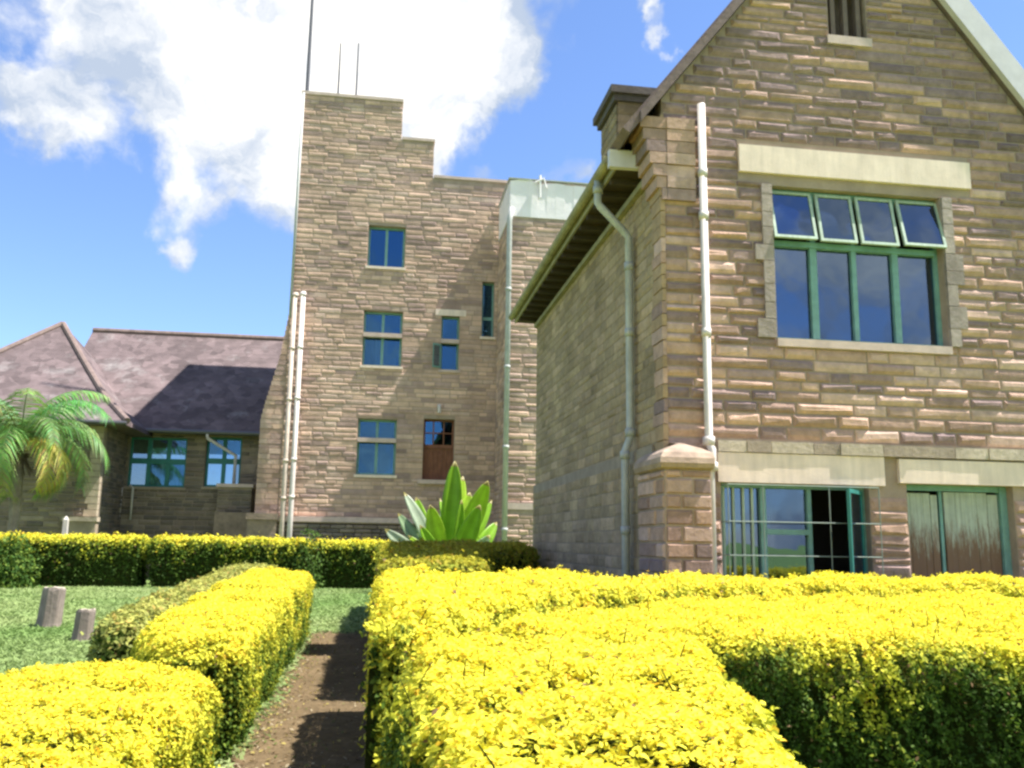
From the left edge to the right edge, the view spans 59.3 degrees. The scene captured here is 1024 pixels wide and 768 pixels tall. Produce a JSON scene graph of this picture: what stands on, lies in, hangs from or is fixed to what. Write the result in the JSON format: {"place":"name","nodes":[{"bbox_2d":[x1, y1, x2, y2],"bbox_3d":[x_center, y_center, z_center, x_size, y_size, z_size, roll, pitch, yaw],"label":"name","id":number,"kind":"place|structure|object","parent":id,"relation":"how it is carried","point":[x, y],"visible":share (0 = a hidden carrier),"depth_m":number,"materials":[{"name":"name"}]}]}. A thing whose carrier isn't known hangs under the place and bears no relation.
{"place":"outdoors","nodes":[
{"label":"outdoors","id":0,"kind":"place"},
{"bbox_2d":[0,577,371,767],"bbox_3d":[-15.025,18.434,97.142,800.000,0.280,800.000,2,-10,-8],"label":"ground","id":1,"kind":"structure","parent":0,"point":[309,625],"depth_m":16.40,"materials":[{"name":"green plant"}]},
{"bbox_2d":[0,532,42,588],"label":"shrub","id":2,"kind":"object","parent":1,"relation":"on","point":[10,569],"visible":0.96,"depth_m":22.41,"materials":[{"name":"green plant"}]},
{"bbox_2d":[35,586,65,628],"bbox_3d":[-7.546,3.667,14.678,0.423,0.706,0.329,2,-10,-8],"label":"stump","id":3,"kind":"object","parent":1,"relation":"on","point":[51,608],"visible":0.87,"depth_m":14.60,"materials":[{"name":"grey wood"}]},
{"bbox_2d":[0,387,114,534],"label":"palm tree","id":4,"kind":"object","parent":1,"relation":"on","point":[42,424],"visible":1,"depth_m":25.98,"materials":[{"name":"green plant"}]},
{"bbox_2d":[61,516,68,543],"bbox_3d":[-12.565,4.686,25.184,0.120,1.962,0.120,2,-10,-8],"label":"marker post","id":5,"kind":"object","parent":1,"relation":"on","point":[65,524],"visible":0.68,"depth_m":25.26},
{"bbox_2d":[0,530,151,586],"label":"hedge","id":6,"kind":"object","parent":1,"relation":"on","point":[114,560],"visible":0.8,"depth_m":23.66,"materials":[{"name":"green plant"}]},
{"bbox_2d":[71,608,95,642],"bbox_3d":[-6.286,3.560,13.193,0.318,0.528,0.250,2,-10,-8],"label":"stump","id":7,"kind":"object","parent":1,"relation":"on","point":[84,621],"visible":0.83,"depth_m":13.12,"materials":[{"name":"grey wood"}]},
{"bbox_2d":[0,652,224,767],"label":"hedge","id":8,"kind":"object","parent":1,"relation":"on","point":[71,723],"visible":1,"depth_m":4.19,"materials":[{"name":"yellow plant"}]},
{"bbox_2d":[0,321,283,574],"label":"building","id":9,"kind":"structure","parent":1,"relation":"on","point":[196,399],"depth_m":32.09,"materials":[{"name":"brown stone"}]},
{"bbox_2d":[123,437,187,489],"bbox_3d":[-12.629,2.837,32.109,2.086,1.863,0.420,2,-10,-8],"label":"window","id":10,"kind":"structure","parent":9,"relation":"in","point":[168,473],"depth_m":32.20,"materials":[{"name":"glass"}]},
{"bbox_2d":[201,437,242,488],"bbox_3d":[-10.392,2.861,32.419,1.366,1.882,0.360,2,-10,-8],"label":"window","id":11,"kind":"structure","parent":9,"relation":"in","point":[224,460],"depth_m":32.49,"materials":[{"name":"blue glass"}]},
{"bbox_2d":[80,560,277,692],"bbox_3d":[-4.901,3.560,14.526,1.259,1.229,11.978,2,-10,-8],"label":"hedge","id":12,"kind":"object","parent":1,"relation":"on","point":[120,626],"visible":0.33,"depth_m":9.65,"materials":[{"name":"green plant"}]},
{"bbox_2d":[127,566,321,761],"bbox_3d":[-3.065,2.821,10.414,1.305,1.241,8.389,2,-10,-8],"label":"hedge","id":13,"kind":"object","parent":1,"relation":"on","point":[239,639],"visible":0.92,"depth_m":7.61,"materials":[{"name":"yellow plant"}]},
{"bbox_2d":[146,532,312,586],"bbox_3d":[-7.664,4.824,24.619,4.449,1.627,1.501,2,-10,-8],"label":"hedge","id":14,"kind":"object","parent":1,"relation":"on","point":[176,560],"visible":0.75,"depth_m":24.14,"materials":[{"name":"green plant"}]},
{"bbox_2d":[293,528,325,588],"bbox_3d":[-5.389,4.751,24.032,0.962,1.810,0.720,2,-10,-8],"label":"shrub","id":15,"kind":"object","parent":1,"relation":"on","point":[309,569],"visible":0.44,"depth_m":24.00,"materials":[{"name":"green plant"}]},
{"bbox_2d":[311,536,389,588],"bbox_3d":[-3.374,5.050,25.371,4.570,1.585,1.431,2,-10,-8],"label":"hedge","id":16,"kind":"object","parent":1,"relation":"on","point":[345,566],"visible":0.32,"depth_m":24.71,"materials":[{"name":"green plant"}]},
{"bbox_2d":[246,0,587,574],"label":"tower block","id":17,"kind":"structure","parent":1,"relation":"on","point":[407,362],"depth_m":30.34,"materials":[{"name":"stone"}]},
{"bbox_2d":[354,419,396,477],"bbox_3d":[-4.495,2.142,29.859,1.394,1.945,0.360,2,-10,-8],"label":"window","id":18,"kind":"structure","parent":17,"relation":"in","point":[369,475],"depth_m":29.92,"materials":[{"name":"blue glass"}]},
{"bbox_2d":[360,312,402,368],"bbox_3d":[-4.396,-1.470,30.546,1.422,1.990,0.440,2,-10,-8],"label":"window","id":19,"kind":"structure","parent":17,"relation":"in","point":[372,355],"depth_m":30.62,"materials":[{"name":"blue glass"}]},
{"bbox_2d":[365,227,405,269],"bbox_3d":[-4.334,-4.668,31.072,1.379,1.559,0.360,2,-10,-8],"label":"window","id":20,"kind":"structure","parent":17,"relation":"in","point":[370,228],"depth_m":31.16,"materials":[{"name":"blue glass"}]},
{"bbox_2d":[417,419,453,483],"bbox_3d":[-2.541,2.262,30.108,1.183,2.180,0.420,2,-10,-8],"label":"door","id":21,"kind":"structure","parent":17,"relation":"in","point":[435,476],"depth_m":30.20,"materials":[{"name":"wood"}]},
{"bbox_2d":[435,309,465,372],"bbox_3d":[-2.133,-1.448,30.849,1.054,2.195,0.360,2,-10,-8],"label":"window","id":22,"kind":"structure","parent":17,"relation":"in","point":[444,312],"depth_m":30.89,"materials":[{"name":"blue glass"}]},
{"bbox_2d":[480,283,494,339],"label":"window","id":23,"kind":"structure","parent":17,"relation":"in","point":[483,318],"depth_m":31.27,"materials":[{"name":"black glass"}]},
{"bbox_2d":[385,461,496,541],"bbox_3d":[-1.793,3.735,23.161,2.953,3.500,2.124,2,-10,-8],"label":"agave","id":24,"kind":"object","parent":1,"relation":"on","point":[463,514],"visible":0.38,"depth_m":23.11,"materials":[{"name":"green plant"}]},
{"bbox_2d":[368,537,541,591],"bbox_3d":[-0.571,3.223,13.926,3.287,1.785,9.770,2,-10,-8],"label":"hedge","id":25,"kind":"object","parent":1,"relation":"on","point":[467,555],"visible":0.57,"depth_m":13.52,"materials":[{"name":"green plant"}]},
{"bbox_2d":[356,561,1023,767],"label":"hedge","id":26,"kind":"object","parent":1,"relation":"on","point":[407,608],"visible":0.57,"depth_m":6.42,"materials":[{"name":"yellow plant"}]},
{"bbox_2d":[378,588,1023,767],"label":"hedge","id":27,"kind":"object","parent":1,"relation":"on","point":[834,680],"visible":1,"depth_m":4.03,"materials":[{"name":"yellow plant"}]},
{"bbox_2d":[508,0,1023,599],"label":"gabled house","id":28,"kind":"structure","parent":1,"relation":"on","point":[770,304],"depth_m":11.26,"materials":[{"name":"stone"}]},
{"bbox_2d":[721,483,883,598],"bbox_3d":[3.355,1.939,10.334,1.881,1.584,0.567,2,-10,-8],"label":"window","id":29,"kind":"structure","parent":28,"relation":"in","point":[767,528],"depth_m":10.55,"materials":[{"name":"glass"}]},
{"bbox_2d":[772,189,952,354],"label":"window","id":30,"kind":"structure","parent":28,"relation":"in","point":[837,288],"depth_m":11.28,"materials":[{"name":"blue glass"}]},
{"bbox_2d":[906,484,1012,592],"bbox_3d":[5.381,2.050,10.905,1.403,1.626,0.080,2,-10,-8],"label":"window","id":31,"kind":"structure","parent":28,"relation":"in","point":[975,527],"depth_m":10.95,"materials":[{"name":"teal paint"}]},
{"bbox_2d":[216,631,368,767],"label":"path","id":32,"kind":"structure","parent":0,"point":[309,753],"depth_m":8.28,"materials":[{"name":"soil"}]},
{"bbox_2d":[222,631,368,767],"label":"litter","id":33,"kind":"object","parent":32,"relation":"on","point":[270,730],"visible":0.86,"depth_m":8.15,"materials":[{"name":"brown plant"}]},
{"bbox_2d":[0,0,1023,484],"label":"sky","id":34,"kind":"structure","parent":0,"point":[149,149],"materials":[{"name":"blue"}]}
]}

